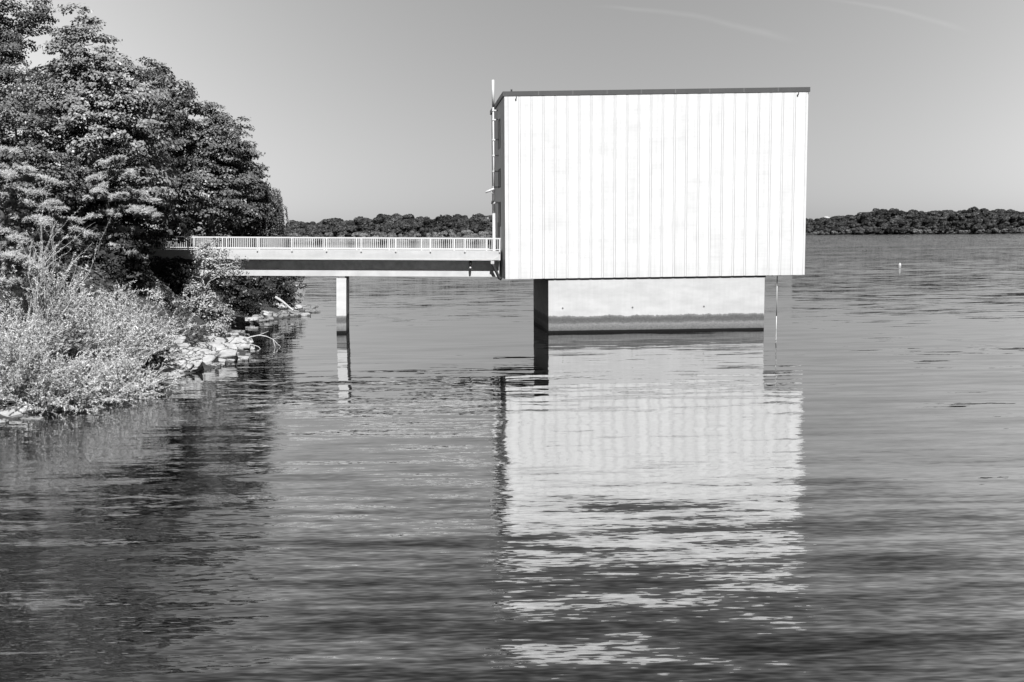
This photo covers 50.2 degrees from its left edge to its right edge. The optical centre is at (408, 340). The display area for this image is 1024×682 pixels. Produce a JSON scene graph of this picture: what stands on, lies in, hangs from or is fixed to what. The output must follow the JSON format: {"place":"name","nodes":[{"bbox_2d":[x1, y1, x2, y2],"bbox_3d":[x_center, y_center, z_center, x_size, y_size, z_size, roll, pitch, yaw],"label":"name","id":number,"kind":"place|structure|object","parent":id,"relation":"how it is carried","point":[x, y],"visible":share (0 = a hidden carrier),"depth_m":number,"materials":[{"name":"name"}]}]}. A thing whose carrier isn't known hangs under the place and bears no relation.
{"place":"outdoors","nodes":[
{"label":"outdoors","id":0,"kind":"place"},
{"bbox_2d":[0,229,306,419],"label":"ground","id":1,"kind":"structure","parent":0,"point":[267,307],"depth_m":57.57,"materials":[{"name":"plant"}]},
{"bbox_2d":[0,405,29,417],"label":"rock","id":2,"kind":"object","parent":1,"relation":"on","point":[18,412],"visible":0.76,"depth_m":40.94,"materials":[{"name":"stone"}]},
{"bbox_2d":[0,249,45,293],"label":"shrub","id":3,"kind":"object","parent":1,"relation":"on","point":[10,258],"visible":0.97,"depth_m":46.14,"materials":[{"name":"grey plant"}]},
{"bbox_2d":[0,0,59,224],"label":"oak tree","id":4,"kind":"object","parent":1,"relation":"on","point":[15,45],"visible":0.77,"depth_m":71.94,"materials":[{"name":"grey plant"}]},
{"bbox_2d":[20,416,43,419],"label":"rock","id":5,"kind":"object","parent":1,"relation":"on","point":[31,418],"visible":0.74,"depth_m":40.58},
{"bbox_2d":[1,209,88,266],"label":"shrub","id":6,"kind":"object","parent":1,"relation":"on","point":[36,231],"visible":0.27,"depth_m":57.45,"materials":[{"name":"grey plant"}]},
{"bbox_2d":[0,300,94,410],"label":"willow shrub","id":7,"kind":"object","parent":1,"relation":"on","point":[8,351],"visible":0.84,"depth_m":42.43,"materials":[{"name":"grey plant"}]},
{"bbox_2d":[0,95,97,235],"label":"ash tree","id":8,"kind":"object","parent":1,"relation":"on","point":[25,144],"visible":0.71,"depth_m":60.21,"materials":[{"name":"grey plant"}]},
{"bbox_2d":[0,145,99,274],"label":"pine tree","id":9,"kind":"object","parent":1,"relation":"on","point":[24,173],"visible":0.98,"depth_m":49.69,"materials":[{"name":"grey plant"}]},
{"bbox_2d":[1,186,121,359],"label":"willow shrub","id":10,"kind":"object","parent":1,"relation":"on","point":[40,283],"visible":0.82,"depth_m":46.21,"materials":[{"name":"grey plant"}]},
{"bbox_2d":[0,158,133,239],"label":"shrub","id":11,"kind":"object","parent":1,"relation":"on","point":[19,198],"visible":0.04,"depth_m":70.59,"materials":[{"name":"grey plant"}]},
{"bbox_2d":[22,187,122,244],"bbox_3d":[-20.391,-7.320,65.813,6.039,5.363,6.252,-1,5,0],"label":"shrub","id":12,"kind":"object","parent":1,"relation":"on","point":[95,206],"visible":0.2,"depth_m":64.36,"materials":[{"name":"grey plant"}]},
{"bbox_2d":[0,240,178,377],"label":"willow shrub","id":13,"kind":"object","parent":1,"relation":"on","point":[72,331],"visible":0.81,"depth_m":47.20,"materials":[{"name":"grey plant"}]},
{"bbox_2d":[0,2,181,244],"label":"maple tree","id":14,"kind":"object","parent":1,"relation":"on","point":[95,122],"visible":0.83,"depth_m":64.66,"materials":[{"name":"grey plant"}]},
{"bbox_2d":[0,340,191,418],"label":"willow shrub","id":15,"kind":"object","parent":1,"relation":"on","point":[98,387],"visible":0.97,"depth_m":43.23,"materials":[{"name":"grey plant"}]},
{"bbox_2d":[55,225,148,288],"bbox_3d":[-16.988,-4.394,59.965,5.127,4.075,4.710,0,6,12],"label":"shrub","id":16,"kind":"object","parent":1,"relation":"on","point":[92,248],"visible":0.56,"depth_m":59.14,"materials":[{"name":"grey plant"}]},
{"bbox_2d":[82,154,161,256],"bbox_3d":[-15.691,-6.877,59.464,4.490,6.588,5.035,-2,6,-13],"label":"pine tree","id":17,"kind":"object","parent":1,"relation":"on","point":[98,188],"visible":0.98,"depth_m":59.42,"materials":[{"name":"grey plant"}]},
{"bbox_2d":[65,184,192,267],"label":"shrub","id":18,"kind":"object","parent":1,"relation":"on","point":[142,236],"visible":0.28,"depth_m":72.67,"materials":[{"name":"black plant"}]},
{"bbox_2d":[113,251,158,302],"bbox_3d":[-16.070,-3.587,61.971,4.005,3.339,4.161,-5,7,-36],"label":"shrub","id":19,"kind":"object","parent":1,"relation":"on","point":[144,277],"visible":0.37,"depth_m":61.00,"materials":[{"name":"grey plant"}]},
{"bbox_2d":[71,280,208,368],"bbox_3d":[-12.898,-0.780,51.150,6.552,4.224,8.107,-1,5,0],"label":"willow shrub","id":20,"kind":"object","parent":1,"relation":"on","point":[143,322],"visible":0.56,"depth_m":51.45,"materials":[{"name":"grey plant"}]},
{"bbox_2d":[0,233,294,406],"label":"undergrowth","id":21,"kind":"object","parent":1,"relation":"on","point":[190,336],"visible":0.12,"depth_m":59.48,"materials":[{"name":"grey plant"}]},
{"bbox_2d":[139,279,174,306],"bbox_3d":[-14.554,-2.309,61.952,2.251,2.575,2.537,-1,5,0],"label":"shrub","id":22,"kind":"object","parent":1,"relation":"on","point":[153,295],"visible":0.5,"depth_m":61.94,"materials":[{"name":"grey plant"}]},
{"bbox_2d":[150,318,168,335],"bbox_3d":[-13.355,-0.486,57.182,1.843,1.574,1.866,-1,5,0],"label":"shrub","id":23,"kind":"object","parent":1,"relation":"on","point":[156,319],"visible":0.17,"depth_m":56.97,"materials":[{"name":"grey plant"}]},
{"bbox_2d":[118,56,205,246],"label":"oak tree","id":24,"kind":"object","parent":1,"relation":"on","point":[182,98],"visible":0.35,"depth_m":82.14,"materials":[{"name":"grey plant"}]},
{"bbox_2d":[159,372,180,379],"bbox_3d":[-11.695,1.762,51.974,1.734,0.459,0.870,-1,5,0],"label":"rock","id":25,"kind":"object","parent":1,"relation":"on","point":[173,377],"visible":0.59,"depth_m":51.90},
{"bbox_2d":[156,354,193,371],"bbox_3d":[-11.847,1.262,54.129,2.305,1.191,1.393,-1,5,0],"label":"rock","id":26,"kind":"object","parent":1,"relation":"on","point":[182,363],"visible":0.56,"depth_m":54.13,"materials":[{"name":"stone"}]},
{"bbox_2d":[166,335,185,343],"bbox_3d":[-12.409,0.076,57.514,1.262,0.754,0.800,-1,5,0],"label":"rock","id":27,"kind":"object","parent":1,"relation":"on","point":[181,340],"visible":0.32,"depth_m":57.30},
{"bbox_2d":[151,255,202,307],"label":"shrub","id":28,"kind":"object","parent":1,"relation":"on","point":[182,267],"visible":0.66,"depth_m":72.42,"materials":[{"name":"grey plant"}]},
{"bbox_2d":[143,192,211,246],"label":"shrub","id":29,"kind":"object","parent":1,"relation":"on","point":[175,233],"visible":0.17,"depth_m":88.41,"materials":[{"name":"grey plant"}]},
{"bbox_2d":[164,347,202,371],"bbox_3d":[-11.956,1.086,54.829,3.214,1.444,1.806,-1,5,0],"label":"rock","id":30,"kind":"object","parent":1,"relation":"on","point":[194,354],"visible":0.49,"depth_m":54.99,"materials":[{"name":"stone"}]},
{"bbox_2d":[173,295,194,320],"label":"shrub","id":31,"kind":"object","parent":1,"relation":"on","point":[181,300],"visible":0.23,"depth_m":66.10,"materials":[{"name":"grey plant"}]},
{"bbox_2d":[182,321,203,334],"bbox_3d":[-13.103,-0.667,62.388,2.334,1.108,2.277,3,7,34],"label":"shrub","id":32,"kind":"object","parent":1,"relation":"on","point":[193,327],"visible":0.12,"depth_m":62.41,"materials":[{"name":"grey plant"}]},
{"bbox_2d":[193,344,207,348],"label":"rock","id":33,"kind":"object","parent":1,"relation":"on","point":[203,346],"visible":0.38,"depth_m":58.38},
{"bbox_2d":[199,349,218,362],"bbox_3d":[-10.944,0.989,57.097,1.632,1.096,1.343,3,7,33],"label":"rock","id":34,"kind":"object","parent":1,"relation":"on","point":[207,355],"visible":0.4,"depth_m":56.95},
{"bbox_2d":[150,100,269,283],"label":"oak tree","id":35,"kind":"object","parent":1,"relation":"on","point":[226,153],"visible":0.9,"depth_m":84.85,"materials":[{"name":"grey plant"}]},
{"bbox_2d":[179,238,249,330],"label":"bush","id":36,"kind":"object","parent":1,"relation":"on","point":[203,253],"visible":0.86,"depth_m":68.75,"materials":[{"name":"plant"}]},
{"bbox_2d":[204,336,225,342],"bbox_3d":[-11.293,0.126,62.955,1.542,0.846,0.955,0,6,8],"label":"rock","id":37,"kind":"object","parent":1,"relation":"on","point":[216,339],"visible":0.39,"depth_m":62.81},
{"bbox_2d":[174,218,260,246],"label":"shrub","id":38,"kind":"object","parent":1,"relation":"on","point":[242,241],"visible":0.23,"depth_m":90.72,"materials":[{"name":"grey plant"}]},
{"bbox_2d":[197,342,237,360],"bbox_3d":[-10.917,0.729,58.981,3.318,1.219,1.470,-1,5,0],"label":"rock","id":39,"kind":"object","parent":1,"relation":"on","point":[222,350],"visible":0.48,"depth_m":58.81,"materials":[{"name":"stone"}]},
{"bbox_2d":[206,317,230,336],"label":"shrub","id":40,"kind":"object","parent":1,"relation":"on","point":[220,328],"visible":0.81,"depth_m":65.71,"materials":[{"name":"grey plant"}]},
{"bbox_2d":[186,157,271,245],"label":"oak tree","id":41,"kind":"object","parent":1,"relation":"on","point":[247,213],"visible":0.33,"depth_m":95.00,"materials":[{"name":"grey plant"}]},
{"bbox_2d":[224,337,249,349],"bbox_3d":[-10.614,0.263,64.995,2.356,0.942,1.143,-1,5,0],"label":"rock","id":42,"kind":"object","parent":1,"relation":"on","point":[244,343],"visible":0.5,"depth_m":64.85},
{"bbox_2d":[229,316,244,325],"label":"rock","id":43,"kind":"object","parent":1,"relation":"on","point":[239,320],"visible":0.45,"depth_m":83.14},
{"bbox_2d":[209,276,266,314],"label":"shrub","id":44,"kind":"object","parent":1,"relation":"on","point":[233,286],"visible":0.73,"depth_m":87.10,"materials":[{"name":"grey plant"}]},
{"bbox_2d":[236,356,248,360],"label":"rock","id":45,"kind":"object","parent":1,"relation":"on","point":[243,358],"visible":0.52,"depth_m":59.29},
{"bbox_2d":[245,317,258,322],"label":"rock","id":46,"kind":"object","parent":1,"relation":"on","point":[252,319],"visible":0.48,"depth_m":85.17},
{"bbox_2d":[231,276,293,301],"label":"shrub","id":47,"kind":"object","parent":1,"relation":"on","point":[267,284],"visible":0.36,"depth_m":91.83,"materials":[{"name":"grey plant"}]},
{"bbox_2d":[248,331,280,347],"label":"dead branch","id":48,"kind":"object","parent":1,"relation":"on","point":[263,336],"visible":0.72,"depth_m":66.44,"materials":[{"name":"grey wood"}]},
{"bbox_2d":[239,230,290,282],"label":"shrub","id":49,"kind":"object","parent":1,"relation":"on","point":[286,242],"visible":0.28,"depth_m":97.79,"materials":[{"name":"grey plant"}]},
{"bbox_2d":[242,181,289,280],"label":"weeping birch","id":50,"kind":"object","parent":1,"relation":"on","point":[275,215],"visible":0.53,"depth_m":97.31,"materials":[{"name":"grey plant"}]},
{"bbox_2d":[279,310,289,315],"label":"rock","id":51,"kind":"object","parent":1,"relation":"on","point":[284,312],"visible":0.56,"depth_m":91.15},
{"bbox_2d":[275,296,293,310],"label":"driftwood log","id":52,"kind":"object","parent":51,"relation":"on","point":[282,301],"visible":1,"depth_m":91.50,"materials":[{"name":"white wood"}]},
{"bbox_2d":[271,282,304,306],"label":"shrub","id":53,"kind":"object","parent":1,"relation":"on","point":[283,296],"visible":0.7,"depth_m":93.80,"materials":[{"name":"grey plant"}]},
{"bbox_2d":[280,276,307,289],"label":"shrub","id":54,"kind":"object","parent":1,"relation":"on","point":[293,279],"visible":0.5,"depth_m":119.86,"materials":[{"name":"grey plant"}]},
{"bbox_2d":[148,236,501,332],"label":"footbridge","id":55,"kind":"object","parent":1,"relation":"on","point":[272,259],"visible":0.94,"depth_m":75.13,"materials":[{"name":"concrete"}]},
{"bbox_2d":[0,234,1023,681],"bbox_3d":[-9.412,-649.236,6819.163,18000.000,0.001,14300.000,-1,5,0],"label":"water","id":56,"kind":"structure","parent":0,"point":[416,478],"depth_m":27.52,"materials":[{"name":"liquid"}]},
{"bbox_2d":[485,80,809,332],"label":"water intake building","id":57,"kind":"structure","parent":56,"relation":"in","point":[646,210],"depth_m":72.12,"materials":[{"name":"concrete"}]},
{"bbox_2d":[497,222,499,250],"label":"door","id":58,"kind":"structure","parent":57,"relation":"in","point":[498,228],"depth_m":77.19,"materials":[{"name":"paint"}]},
{"bbox_2d":[498,119,499,149],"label":"window","id":59,"kind":"structure","parent":57,"relation":"in","point":[499,119],"depth_m":75.66,"materials":[{"name":"black glass"}]},
{"bbox_2d":[498,169,500,187],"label":"window","id":60,"kind":"structure","parent":57,"relation":"in","point":[499,171],"depth_m":75.88,"materials":[{"name":"black glass"}]},
{"bbox_2d":[498,202,500,226],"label":"window","id":61,"kind":"structure","parent":57,"relation":"in","point":[499,204],"depth_m":76.26,"materials":[{"name":"black glass"}]},
{"bbox_2d":[776,275,777,328],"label":"gauge cable","id":62,"kind":"object","parent":57,"relation":"hanging from","point":[776,303],"visible":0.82,"depth_m":73.38,"materials":[{"name":"paint"}]},
{"bbox_2d":[0,0,1023,234],"label":"sky","id":63,"kind":"structure","parent":0,"point":[365,108],"materials":[{"name":"grey"}]},
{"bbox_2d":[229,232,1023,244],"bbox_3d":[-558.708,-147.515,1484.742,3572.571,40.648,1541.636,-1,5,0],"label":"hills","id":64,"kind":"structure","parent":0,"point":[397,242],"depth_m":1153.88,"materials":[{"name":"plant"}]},
{"bbox_2d":[286,220,300,229],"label":"tree","id":65,"kind":"object","parent":64,"relation":"on","point":[294,225],"visible":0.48,"depth_m":1158.99,"materials":[{"name":"grey plant"}]},
{"bbox_2d":[304,226,316,236],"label":"tree","id":66,"kind":"object","parent":64,"relation":"on","point":[309,230],"visible":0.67,"depth_m":1095.77,"materials":[{"name":"grey plant"}]},
{"bbox_2d":[312,228,329,236],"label":"tree","id":67,"kind":"object","parent":64,"relation":"on","point":[319,231],"visible":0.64,"depth_m":1079.55,"materials":[{"name":"grey plant"}]},
{"bbox_2d":[331,221,348,235],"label":"tree","id":68,"kind":"object","parent":64,"relation":"on","point":[336,227],"visible":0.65,"depth_m":1075.95,"materials":[{"name":"grey plant"}]},
{"bbox_2d":[338,226,355,236],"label":"tree","id":69,"kind":"object","parent":64,"relation":"on","point":[348,231],"visible":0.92,"depth_m":1055.35,"materials":[{"name":"grey plant"}]},
{"bbox_2d":[353,216,363,225],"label":"tree","id":70,"kind":"object","parent":64,"relation":"on","point":[357,219],"visible":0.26,"depth_m":1079.96,"materials":[{"name":"grey plant"}]},
{"bbox_2d":[356,220,369,230],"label":"tree","id":71,"kind":"object","parent":64,"relation":"on","point":[362,225],"visible":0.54,"depth_m":1053.46,"materials":[{"name":"grey plant"}]},
{"bbox_2d":[365,226,374,233],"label":"tree","id":72,"kind":"object","parent":64,"relation":"on","point":[369,229],"visible":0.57,"depth_m":1025.82,"materials":[{"name":"grey plant"}]},
{"bbox_2d":[367,231,378,239],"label":"shore tree","id":73,"kind":"object","parent":64,"relation":"on","point":[373,233],"visible":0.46,"depth_m":1001.64,"materials":[{"name":"grey plant"}]},
{"bbox_2d":[368,217,383,226],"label":"tree","id":74,"kind":"object","parent":64,"relation":"on","point":[376,220],"visible":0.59,"depth_m":1044.22,"materials":[{"name":"grey plant"}]},
{"bbox_2d":[378,223,391,233],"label":"tree","id":75,"kind":"object","parent":64,"relation":"on","point":[385,228],"visible":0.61,"depth_m":999.50,"materials":[{"name":"grey plant"}]},
{"bbox_2d":[384,217,396,224],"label":"tree","id":76,"kind":"object","parent":64,"relation":"on","point":[393,220],"visible":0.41,"depth_m":1040.86,"materials":[{"name":"grey plant"}]},
{"bbox_2d":[383,213,399,219],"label":"tree","id":77,"kind":"object","parent":64,"relation":"on","point":[388,217],"visible":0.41,"depth_m":1050.61,"materials":[{"name":"grey plant"}]},
{"bbox_2d":[389,223,403,235],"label":"tree","id":78,"kind":"object","parent":64,"relation":"on","point":[396,228],"visible":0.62,"depth_m":990.48,"materials":[{"name":"grey plant"}]},
{"bbox_2d":[402,231,415,236],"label":"shore tree","id":79,"kind":"object","parent":64,"relation":"on","point":[409,234],"visible":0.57,"depth_m":953.80,"materials":[{"name":"grey plant"}]},
{"bbox_2d":[403,214,415,220],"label":"tree","id":80,"kind":"object","parent":64,"relation":"on","point":[409,217],"visible":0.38,"depth_m":1038.18,"materials":[{"name":"grey plant"}]},
{"bbox_2d":[401,223,421,233],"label":"tree","id":81,"kind":"object","parent":64,"relation":"on","point":[408,227],"visible":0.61,"depth_m":964.22,"materials":[{"name":"grey plant"}]},
{"bbox_2d":[419,227,428,236],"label":"tree","id":82,"kind":"object","parent":64,"relation":"on","point":[423,231],"visible":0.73,"depth_m":950.03,"materials":[{"name":"grey plant"}]},
{"bbox_2d":[421,218,434,227],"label":"tree","id":83,"kind":"object","parent":64,"relation":"on","point":[427,222],"visible":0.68,"depth_m":965.88,"materials":[{"name":"grey plant"}]},
{"bbox_2d":[433,214,451,225],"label":"tree","id":84,"kind":"object","parent":64,"relation":"on","point":[442,219],"visible":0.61,"depth_m":966.00,"materials":[{"name":"grey plant"}]},
{"bbox_2d":[443,221,455,226],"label":"tree","id":85,"kind":"object","parent":64,"relation":"on","point":[449,223],"visible":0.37,"depth_m":933.51,"materials":[{"name":"grey plant"}]},
{"bbox_2d":[453,232,462,242],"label":"shore tree","id":86,"kind":"object","parent":64,"relation":"on","point":[458,235],"visible":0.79,"depth_m":883.87,"materials":[{"name":"grey plant"}]},
{"bbox_2d":[453,214,468,218],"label":"tree","id":87,"kind":"object","parent":64,"relation":"on","point":[458,216],"visible":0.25,"depth_m":968.59,"materials":[{"name":"grey plant"}]},
{"bbox_2d":[453,221,469,233],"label":"tree","id":88,"kind":"object","parent":64,"relation":"on","point":[462,225],"visible":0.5,"depth_m":895.34,"materials":[{"name":"grey plant"}]},
{"bbox_2d":[461,230,473,235],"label":"shore tree","id":89,"kind":"object","parent":64,"relation":"on","point":[466,232],"visible":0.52,"depth_m":880.93,"materials":[{"name":"grey plant"}]},
{"bbox_2d":[469,221,484,233],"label":"tree","id":90,"kind":"object","parent":64,"relation":"on","point":[476,227],"visible":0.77,"depth_m":886.88,"materials":[{"name":"grey plant"}]},
{"bbox_2d":[478,231,488,237],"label":"shore tree","id":91,"kind":"object","parent":64,"relation":"on","point":[482,234],"visible":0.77,"depth_m":856.91,"materials":[{"name":"grey plant"}]},
{"bbox_2d":[477,215,491,228],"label":"tree","id":92,"kind":"object","parent":64,"relation":"on","point":[485,221],"visible":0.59,"depth_m":894.34,"materials":[{"name":"grey plant"}]},
{"bbox_2d":[824,216,839,224],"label":"tree","id":93,"kind":"object","parent":64,"relation":"on","point":[834,218],"visible":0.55,"depth_m":1645.99,"materials":[{"name":"grey plant"}]},
{"bbox_2d":[858,213,872,222],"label":"tree","id":94,"kind":"object","parent":64,"relation":"on","point":[863,217],"visible":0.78,"depth_m":1553.37,"materials":[{"name":"grey plant"}]},
{"bbox_2d":[876,219,887,226],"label":"tree","id":95,"kind":"object","parent":64,"relation":"on","point":[880,221],"visible":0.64,"depth_m":1504.94,"materials":[{"name":"grey plant"}]},
{"bbox_2d":[885,210,904,219],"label":"tree","id":96,"kind":"object","parent":64,"relation":"on","point":[892,214],"visible":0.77,"depth_m":1503.24,"materials":[{"name":"grey plant"}]},
{"bbox_2d":[897,228,906,233],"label":"tree","id":97,"kind":"object","parent":64,"relation":"on","point":[901,230],"visible":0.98,"depth_m":1417.28,"materials":[{"name":"grey plant"}]},
{"bbox_2d":[900,220,909,225],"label":"tree","id":98,"kind":"object","parent":64,"relation":"on","point":[905,223],"visible":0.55,"depth_m":1439.39,"materials":[{"name":"grey plant"}]},
{"bbox_2d":[910,219,922,227],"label":"tree","id":99,"kind":"object","parent":64,"relation":"on","point":[914,222],"visible":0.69,"depth_m":1411.94,"materials":[{"name":"grey plant"}]},
{"bbox_2d":[921,219,932,226],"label":"tree","id":100,"kind":"object","parent":64,"relation":"on","point":[925,222],"visible":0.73,"depth_m":1394.98,"materials":[{"name":"grey plant"}]},
{"bbox_2d":[949,212,960,220],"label":"tree","id":101,"kind":"object","parent":64,"relation":"on","point":[953,216],"visible":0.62,"depth_m":1354.54,"materials":[{"name":"grey plant"}]},
{"bbox_2d":[958,213,972,220],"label":"tree","id":102,"kind":"object","parent":64,"relation":"on","point":[963,216],"visible":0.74,"depth_m":1329.72,"materials":[{"name":"grey plant"}]},
{"bbox_2d":[967,206,981,217],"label":"tree","id":103,"kind":"object","parent":64,"relation":"on","point":[974,211],"visible":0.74,"depth_m":1325.15,"materials":[{"name":"grey plant"}]},
{"bbox_2d":[972,218,985,224],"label":"tree","id":104,"kind":"object","parent":64,"relation":"on","point":[978,221],"visible":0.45,"depth_m":1268.14,"materials":[{"name":"grey plant"}]},
{"bbox_2d":[981,218,993,225],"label":"tree","id":105,"kind":"object","parent":64,"relation":"on","point":[986,221],"visible":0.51,"depth_m":1251.98,"materials":[{"name":"grey plant"}]},
{"bbox_2d":[999,216,1011,225],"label":"tree","id":106,"kind":"object","parent":64,"relation":"on","point":[1005,220],"visible":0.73,"depth_m":1213.82,"materials":[{"name":"grey plant"}]},
{"bbox_2d":[1010,214,1023,222],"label":"tree","id":107,"kind":"object","parent":64,"relation":"on","point":[1014,217],"visible":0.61,"depth_m":1203.47,"materials":[{"name":"grey plant"}]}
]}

